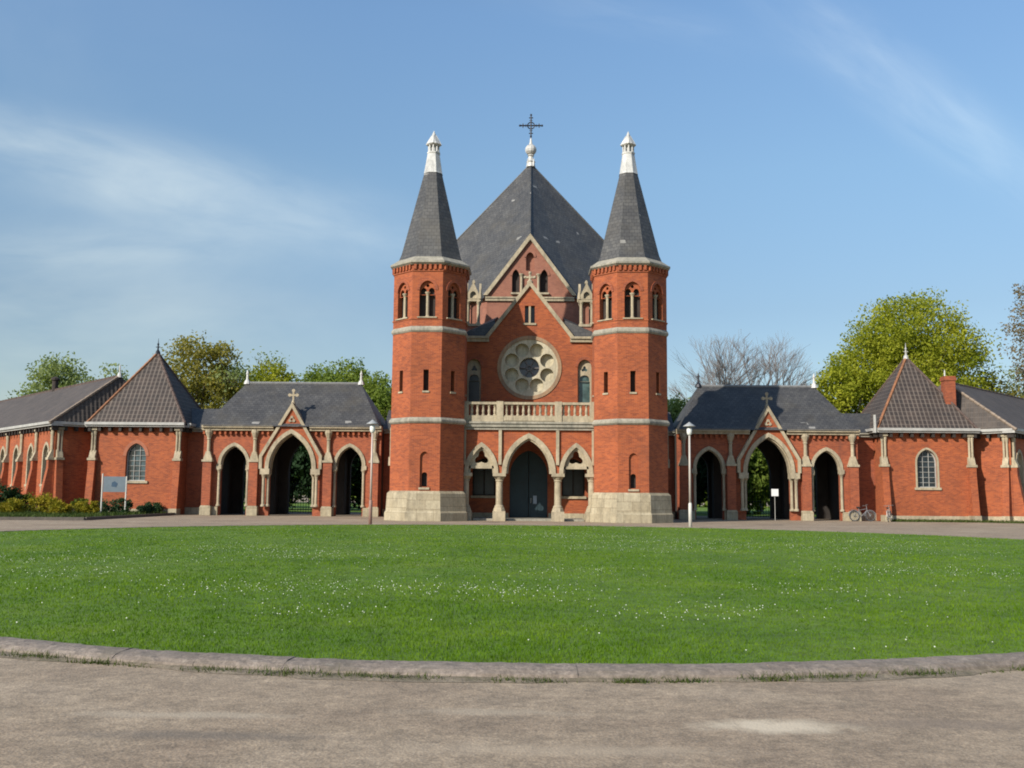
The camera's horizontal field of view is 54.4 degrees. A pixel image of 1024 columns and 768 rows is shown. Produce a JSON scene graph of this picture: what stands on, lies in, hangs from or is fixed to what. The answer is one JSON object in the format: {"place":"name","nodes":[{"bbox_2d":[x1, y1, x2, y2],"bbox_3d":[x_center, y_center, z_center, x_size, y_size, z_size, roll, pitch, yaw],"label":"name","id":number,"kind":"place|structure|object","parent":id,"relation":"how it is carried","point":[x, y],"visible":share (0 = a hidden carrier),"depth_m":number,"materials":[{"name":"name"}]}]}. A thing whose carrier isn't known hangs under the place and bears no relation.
{"place":"outdoors","nodes":[
{"label":"outdoors","id":0,"kind":"place"},
{"bbox_2d":[0,495,1023,767],"bbox_3d":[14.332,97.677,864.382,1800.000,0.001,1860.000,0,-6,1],"label":"ground","id":1,"kind":"structure","parent":0,"point":[72,715],"depth_m":6.72,"materials":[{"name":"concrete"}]},
{"bbox_2d":[0,365,126,511],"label":"side wing","id":2,"kind":"structure","parent":1,"relation":"on","point":[45,442],"depth_m":67.24,"materials":[{"name":"red brick"}]},
{"bbox_2d":[0,446,5,474],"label":"window","id":3,"kind":"structure","parent":2,"relation":"in","point":[2,453],"depth_m":73.77,"materials":[{"name":"stone"}]},
{"bbox_2d":[10,445,18,485],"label":"window","id":4,"kind":"structure","parent":2,"relation":"in","point":[16,450],"depth_m":71.33,"materials":[{"name":"stone"}]},
{"bbox_2d":[24,443,33,487],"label":"window","id":5,"kind":"structure","parent":2,"relation":"in","point":[30,452],"depth_m":68.91,"materials":[{"name":"stone"}]},
{"bbox_2d":[39,441,49,489],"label":"window","id":6,"kind":"structure","parent":2,"relation":"in","point":[46,449],"depth_m":66.52,"materials":[{"name":"stone"}]},
{"bbox_2d":[0,513,174,519],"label":"bed kerb","id":7,"kind":"structure","parent":1,"relation":"on","point":[82,518],"depth_m":51.12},
{"bbox_2d":[84,338,200,514],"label":"corner pavilion","id":8,"kind":"structure","parent":1,"relation":"on","point":[137,421],"depth_m":65.46,"materials":[{"name":"red brick"}]},
{"bbox_2d":[123,440,148,482],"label":"window","id":9,"kind":"structure","parent":8,"relation":"in","point":[136,457],"depth_m":65.55,"materials":[{"name":"glass"}]},
{"bbox_2d":[184,370,390,516],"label":"gate arcade","id":10,"kind":"object","parent":1,"relation":"on","point":[263,431],"visible":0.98,"depth_m":65.45,"materials":[{"name":"brick"}]},
{"bbox_2d":[367,420,378,523],"bbox_3d":[-6.795,4.264,48.142,0.620,5.080,0.611,0,-6,1],"label":"street lamp","id":11,"kind":"object","parent":1,"relation":"on","point":[372,423],"visible":0.95,"depth_m":48.13,"materials":[{"name":"metal"}]},
{"bbox_2d":[0,651,1022,682],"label":"kerb dirt","id":12,"kind":"structure","parent":1,"relation":"on","point":[882,676],"depth_m":8.20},
{"bbox_2d":[0,524,1023,677],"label":"kerb","id":13,"kind":"structure","parent":1,"relation":"on","point":[570,670],"depth_m":8.44,"materials":[{"name":"concrete"}]},
{"bbox_2d":[0,647,1023,683],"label":"kerb weeds","id":14,"kind":"object","parent":1,"relation":"on","point":[47,655],"visible":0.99,"depth_m":8.23,"materials":[{"name":"green plant"}]},
{"bbox_2d":[384,114,672,522],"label":"chapel","id":15,"kind":"structure","parent":1,"relation":"on","point":[529,333],"depth_m":57.27,"materials":[{"name":"red brick"}]},
{"bbox_2d":[467,356,483,401],"bbox_3d":[-2.333,-0.236,61.430,1.180,2.996,0.440,0,-6,1],"label":"niche window","id":16,"kind":"structure","parent":15,"relation":"in","point":[474,363],"depth_m":61.50,"materials":[{"name":"stone"}]},
{"bbox_2d":[471,458,495,497],"bbox_3d":[-1.705,5.730,60.755,1.560,2.440,0.600,0,-6,1],"label":"window","id":17,"kind":"structure","parent":15,"relation":"in","point":[483,479],"depth_m":60.95,"materials":[{"name":"black glass"}]},
{"bbox_2d":[509,451,546,517],"bbox_3d":[1.012,6.157,60.768,2.300,4.160,0.130,0,-6,1],"label":"door","id":18,"kind":"structure","parent":15,"relation":"in","point":[537,467],"depth_m":60.73,"materials":[{"name":"blue paint"}]},
{"bbox_2d":[497,336,561,399],"bbox_3d":[1.073,-0.987,61.482,3.960,3.960,0.510,0,-6,1],"label":"rose window","id":19,"kind":"structure","parent":15,"relation":"in","point":[528,367],"depth_m":61.44,"materials":[{"name":"stone"}]},
{"bbox_2d":[523,306,535,324],"bbox_3d":[1.101,-4.257,61.800,0.800,1.270,0.480,0,-6,1],"label":"slit window","id":20,"kind":"structure","parent":15,"relation":"in","point":[529,311],"depth_m":61.94,"materials":[{"name":"stone"}]},
{"bbox_2d":[561,459,585,498],"bbox_3d":[3.734,5.767,60.661,1.560,2.440,0.600,0,-6,1],"label":"window","id":21,"kind":"structure","parent":15,"relation":"in","point":[573,483],"depth_m":60.85,"materials":[{"name":"black glass"}]},
{"bbox_2d":[575,356,591,402],"bbox_3d":[4.466,-0.190,61.312,1.180,2.996,0.440,0,-6,1],"label":"niche window","id":22,"kind":"structure","parent":15,"relation":"in","point":[584,364],"depth_m":61.40,"materials":[{"name":"stone"}]},
{"bbox_2d":[289,474,767,507],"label":"distant wood","id":23,"kind":"object","parent":1,"relation":"on","point":[705,505],"depth_m":136.92,"materials":[{"name":"green plant"}]},
{"bbox_2d":[683,422,695,526],"bbox_3d":[8.552,4.368,47.876,0.620,5.080,0.611,0,-6,1],"label":"street lamp","id":24,"kind":"object","parent":1,"relation":"on","point":[688,425],"visible":0.97,"depth_m":47.84,"materials":[{"name":"grey metal"}]},
{"bbox_2d":[668,373,875,520],"bbox_3d":[16.401,4.171,67.533,16.392,9.909,6.727,0,-6,1],"label":"gate arcade","id":25,"kind":"object","parent":1,"relation":"on","point":[795,435],"visible":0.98,"depth_m":64.94,"materials":[{"name":"brick"}]},
{"bbox_2d":[771,489,777,520],"bbox_3d":[16.750,7.694,63.400,0.440,2.000,0.079,0,-6,1],"label":"notice board","id":26,"kind":"object","parent":1,"relation":"on","point":[774,492],"visible":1,"depth_m":63.45,"materials":[{"name":"metal"}]},
{"bbox_2d":[848,505,875,520],"bbox_3d":[22.393,8.254,63.681,1.832,1.050,0.591,1,-13,-4],"label":"bicycle","id":27,"kind":"object","parent":1,"relation":"on","point":[865,512],"visible":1,"depth_m":63.66,"materials":[{"name":"grey metal"}]},
{"bbox_2d":[885,505,891,521],"bbox_3d":[23.744,8.157,62.718,0.591,1.050,1.832,-9,-10,28],"label":"bicycle","id":28,"kind":"object","parent":1,"relation":"on","point":[889,513],"visible":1,"depth_m":62.58,"materials":[{"name":"grey metal"}]},
{"bbox_2d":[860,343,981,521],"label":"corner pavilion","id":29,"kind":"structure","parent":1,"relation":"on","point":[921,432],"depth_m":64.51,"materials":[{"name":"red brick"}]},
{"bbox_2d":[915,447,941,489],"bbox_3d":[26.859,5.491,64.523,1.705,2.742,0.436,0,-6,1],"label":"window","id":30,"kind":"structure","parent":29,"relation":"in","point":[925,462],"depth_m":64.63,"materials":[{"name":"glass"}]},
{"bbox_2d":[892,518,1023,523],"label":"wall weeds","id":31,"kind":"object","parent":1,"relation":"on","point":[954,520],"depth_m":62.94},
{"bbox_2d":[938,370,1023,521],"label":"side wing","id":32,"kind":"structure","parent":1,"relation":"on","point":[997,418],"depth_m":64.88,"materials":[{"name":"red brick"}]},
{"bbox_2d":[1016,449,1023,492],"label":"window","id":33,"kind":"structure","parent":32,"relation":"in","point":[1019,457],"depth_m":65.41,"materials":[{"name":"stone"}]},
{"bbox_2d":[0,524,1023,663],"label":"lawn","id":34,"kind":"structure","parent":0,"point":[562,596],"depth_m":14.49,"materials":[{"name":"plant"}]},
{"bbox_2d":[7,524,1013,649],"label":"daisies","id":35,"kind":"object","parent":34,"relation":"on","point":[535,573],"visible":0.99,"depth_m":17.07,"materials":[{"name":"white plant"}]},
{"bbox_2d":[0,0,1023,406],"label":"sky","id":36,"kind":"structure","parent":0,"point":[250,173],"materials":[{"name":"blue"}]},
{"bbox_2d":[244,502,815,516],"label":"garden lawn","id":37,"kind":"structure","parent":0,"point":[701,511],"depth_m":94.77,"materials":[{"name":"grass"}]},
{"bbox_2d":[8,351,96,398],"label":"broadleaf tree","id":38,"kind":"object","parent":37,"relation":"on","point":[54,368],"visible":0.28,"depth_m":95.10,"materials":[{"name":"green plant"}]},
{"bbox_2d":[89,363,129,380],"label":"broadleaf tree","id":39,"kind":"object","parent":37,"relation":"on","point":[116,373],"visible":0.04,"depth_m":96.73,"materials":[{"name":"green plant"}]},
{"bbox_2d":[160,329,245,408],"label":"broadleaf tree","id":40,"kind":"object","parent":37,"relation":"on","point":[217,351],"visible":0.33,"depth_m":94.14,"materials":[{"name":"green plant"}]},
{"bbox_2d":[188,346,289,406],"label":"thin tree","id":41,"kind":"object","parent":37,"relation":"on","point":[236,374],"visible":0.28,"depth_m":94.90,"materials":[{"name":"plant"}]},
{"bbox_2d":[230,359,301,396],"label":"broadleaf tree","id":42,"kind":"object","parent":37,"relation":"on","point":[276,372],"visible":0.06,"depth_m":95.23,"materials":[{"name":"green plant"}]},
{"bbox_2d":[244,450,301,509],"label":"evergreen tree","id":43,"kind":"object","parent":37,"relation":"on","point":[295,480],"visible":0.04,"depth_m":86.63,"materials":[{"name":"green plant"}]},
{"bbox_2d":[291,363,336,381],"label":"broadleaf tree","id":44,"kind":"object","parent":37,"relation":"on","point":[311,378],"visible":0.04,"depth_m":97.67,"materials":[{"name":"green plant"}]},
{"bbox_2d":[291,444,361,503],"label":"evergreen tree","id":45,"kind":"object","parent":37,"relation":"on","point":[301,463],"visible":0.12,"depth_m":84.56,"materials":[{"name":"green plant"}]},
{"bbox_2d":[316,357,379,508],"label":"broadleaf tree","id":46,"kind":"object","parent":37,"relation":"on","point":[348,375],"visible":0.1,"depth_m":94.80,"materials":[{"name":"green plant"}]},
{"bbox_2d":[350,454,361,509],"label":"evergreen tree","id":47,"kind":"object","parent":37,"relation":"on","point":[357,492],"visible":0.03,"depth_m":86.37,"materials":[{"name":"green plant"}]},
{"bbox_2d":[354,371,391,420],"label":"broadleaf tree","id":48,"kind":"object","parent":37,"relation":"on","point":[381,397],"visible":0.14,"depth_m":91.28,"materials":[{"name":"green plant"}]},
{"bbox_2d":[667,392,687,418],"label":"broadleaf tree","id":49,"kind":"object","parent":37,"relation":"on","point":[670,403],"visible":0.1,"depth_m":91.23,"materials":[{"name":"green plant"}]},
{"bbox_2d":[667,396,690,421],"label":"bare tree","id":50,"kind":"object","parent":37,"relation":"on","point":[674,415],"visible":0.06,"depth_m":91.19,"materials":[{"name":"plant"}]},
{"bbox_2d":[672,418,706,505],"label":"evergreen tree","id":51,"kind":"object","parent":37,"relation":"on","point":[701,484],"visible":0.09,"depth_m":85.43,"materials":[{"name":"green plant"}]},
{"bbox_2d":[667,332,780,403],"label":"bare tree","id":52,"kind":"object","parent":37,"relation":"on","point":[719,366],"visible":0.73,"depth_m":95.59,"materials":[{"name":"grey plant"}]},
{"bbox_2d":[679,330,821,511],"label":"bare tree","id":53,"kind":"object","parent":37,"relation":"on","point":[776,362],"visible":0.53,"depth_m":99.16,"materials":[{"name":"grey plant"}]},
{"bbox_2d":[746,447,769,513],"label":"evergreen tree","id":54,"kind":"object","parent":37,"relation":"on","point":[758,470],"visible":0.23,"depth_m":83.22,"materials":[{"name":"plant"}]},
{"bbox_2d":[814,468,815,513],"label":"evergreen tree","id":55,"kind":"object","parent":37,"relation":"on","point":[814,495],"depth_m":84.79,"materials":[{"name":"green plant"}]},
{"bbox_2d":[810,353,876,413],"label":"broadleaf tree","id":56,"kind":"object","parent":37,"relation":"on","point":[831,391],"visible":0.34,"depth_m":90.89,"materials":[{"name":"green plant"}]},
{"bbox_2d":[818,286,1004,412],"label":"broadleaf tree","id":57,"kind":"object","parent":37,"relation":"on","point":[928,354],"visible":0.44,"depth_m":92.37,"materials":[{"name":"green plant"}]},
{"bbox_2d":[977,370,1023,397],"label":"broadleaf tree","id":58,"kind":"object","parent":37,"relation":"on","point":[1013,393],"visible":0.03,"depth_m":96.03,"materials":[{"name":"green plant"}]},
{"bbox_2d":[996,283,1023,393],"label":"budding tree","id":59,"kind":"object","parent":37,"relation":"on","point":[1018,331],"visible":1,"depth_m":96.58,"materials":[{"name":"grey plant"}]},
{"bbox_2d":[999,358,1023,397],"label":"thin tree","id":60,"kind":"object","parent":37,"relation":"on","point":[1018,385],"visible":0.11,"depth_m":98.21,"materials":[{"name":"grey plant"}]},
{"label":"flower bed soil","id":61,"kind":"structure","parent":0,"visible":0},
{"bbox_2d":[0,497,27,513],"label":"flowering shrub","id":62,"kind":"object","parent":61,"relation":"on","point":[11,505],"visible":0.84,"depth_m":57.31,"materials":[{"name":"plant"}]},
{"bbox_2d":[0,485,29,508],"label":"shrub","id":63,"kind":"object","parent":61,"relation":"on","point":[9,493],"visible":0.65,"depth_m":60.67,"materials":[{"name":"green plant"}]},
{"bbox_2d":[20,492,44,511],"bbox_3d":[-29.682,7.324,61.097,1.959,1.453,1.384,0,-6,1],"label":"flowering shrub","id":64,"kind":"object","parent":61,"relation":"on","point":[26,498],"visible":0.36,"depth_m":60.97,"materials":[{"name":"plant"}]},
{"bbox_2d":[28,492,59,512],"bbox_3d":[-27.413,7.035,58.251,1.877,1.435,1.456,0,-6,1],"label":"flowering shrub","id":65,"kind":"object","parent":61,"relation":"on","point":[37,501],"visible":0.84,"depth_m":58.14,"materials":[{"name":"plant"}]},
{"bbox_2d":[41,499,74,513],"bbox_3d":[-26.242,7.158,57.459,1.590,1.054,1.433,0,-6,1],"label":"flowering shrub","id":66,"kind":"object","parent":61,"relation":"on","point":[59,506],"visible":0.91,"depth_m":57.38,"materials":[{"name":"plant"}]},
{"bbox_2d":[70,498,89,510],"bbox_3d":[-26.442,7.590,61.647,1.651,1.101,1.330,-3,-7,32],"label":"flowering shrub","id":67,"kind":"object","parent":61,"relation":"on","point":[75,501],"visible":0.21,"depth_m":61.41,"materials":[{"name":"plant"}]},
{"bbox_2d":[0,510,166,516],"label":"bed ground cover","id":68,"kind":"object","parent":61,"relation":"on","point":[27,513],"visible":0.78,"depth_m":55.24,"materials":[{"name":"green plant"}]},
{"bbox_2d":[74,500,99,513],"bbox_3d":[-25.031,7.340,58.759,1.497,1.021,1.436,0,-6,1],"label":"flowering shrub","id":69,"kind":"object","parent":61,"relation":"on","point":[93,506],"visible":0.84,"depth_m":58.55,"materials":[{"name":"plant"}]},
{"bbox_2d":[98,499,117,512],"bbox_3d":[-24.620,7.509,60.579,1.434,1.068,1.361,0,-6,1],"label":"green shrub","id":70,"kind":"object","parent":61,"relation":"on","point":[107,507],"visible":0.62,"depth_m":60.48,"materials":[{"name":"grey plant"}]},
{"bbox_2d":[100,474,127,512],"bbox_3d":[-24.008,6.687,60.033,1.447,2.550,0.090,2,-7,-13],"label":"information board","id":71,"kind":"object","parent":61,"relation":"on","point":[113,484],"visible":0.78,"depth_m":60.06,"materials":[{"name":"white metal"}]},
{"bbox_2d":[112,498,132,512],"bbox_3d":[-23.551,7.448,60.496,1.191,1.172,1.219,0,-6,1],"label":"green shrub","id":72,"kind":"object","parent":61,"relation":"on","point":[121,502],"visible":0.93,"depth_m":60.28,"materials":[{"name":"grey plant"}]},
{"bbox_2d":[136,503,156,512],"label":"green shrub","id":73,"kind":"object","parent":61,"relation":"on","point":[147,507],"visible":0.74,"depth_m":61.94,"materials":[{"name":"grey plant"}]},
{"bbox_2d":[144,501,163,511],"bbox_3d":[-23.185,8.040,64.519,1.372,0.907,1.214,0,-6,1],"label":"green shrub","id":74,"kind":"object","parent":61,"relation":"on","point":[158,507],"visible":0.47,"depth_m":64.27,"materials":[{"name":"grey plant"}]}
]}

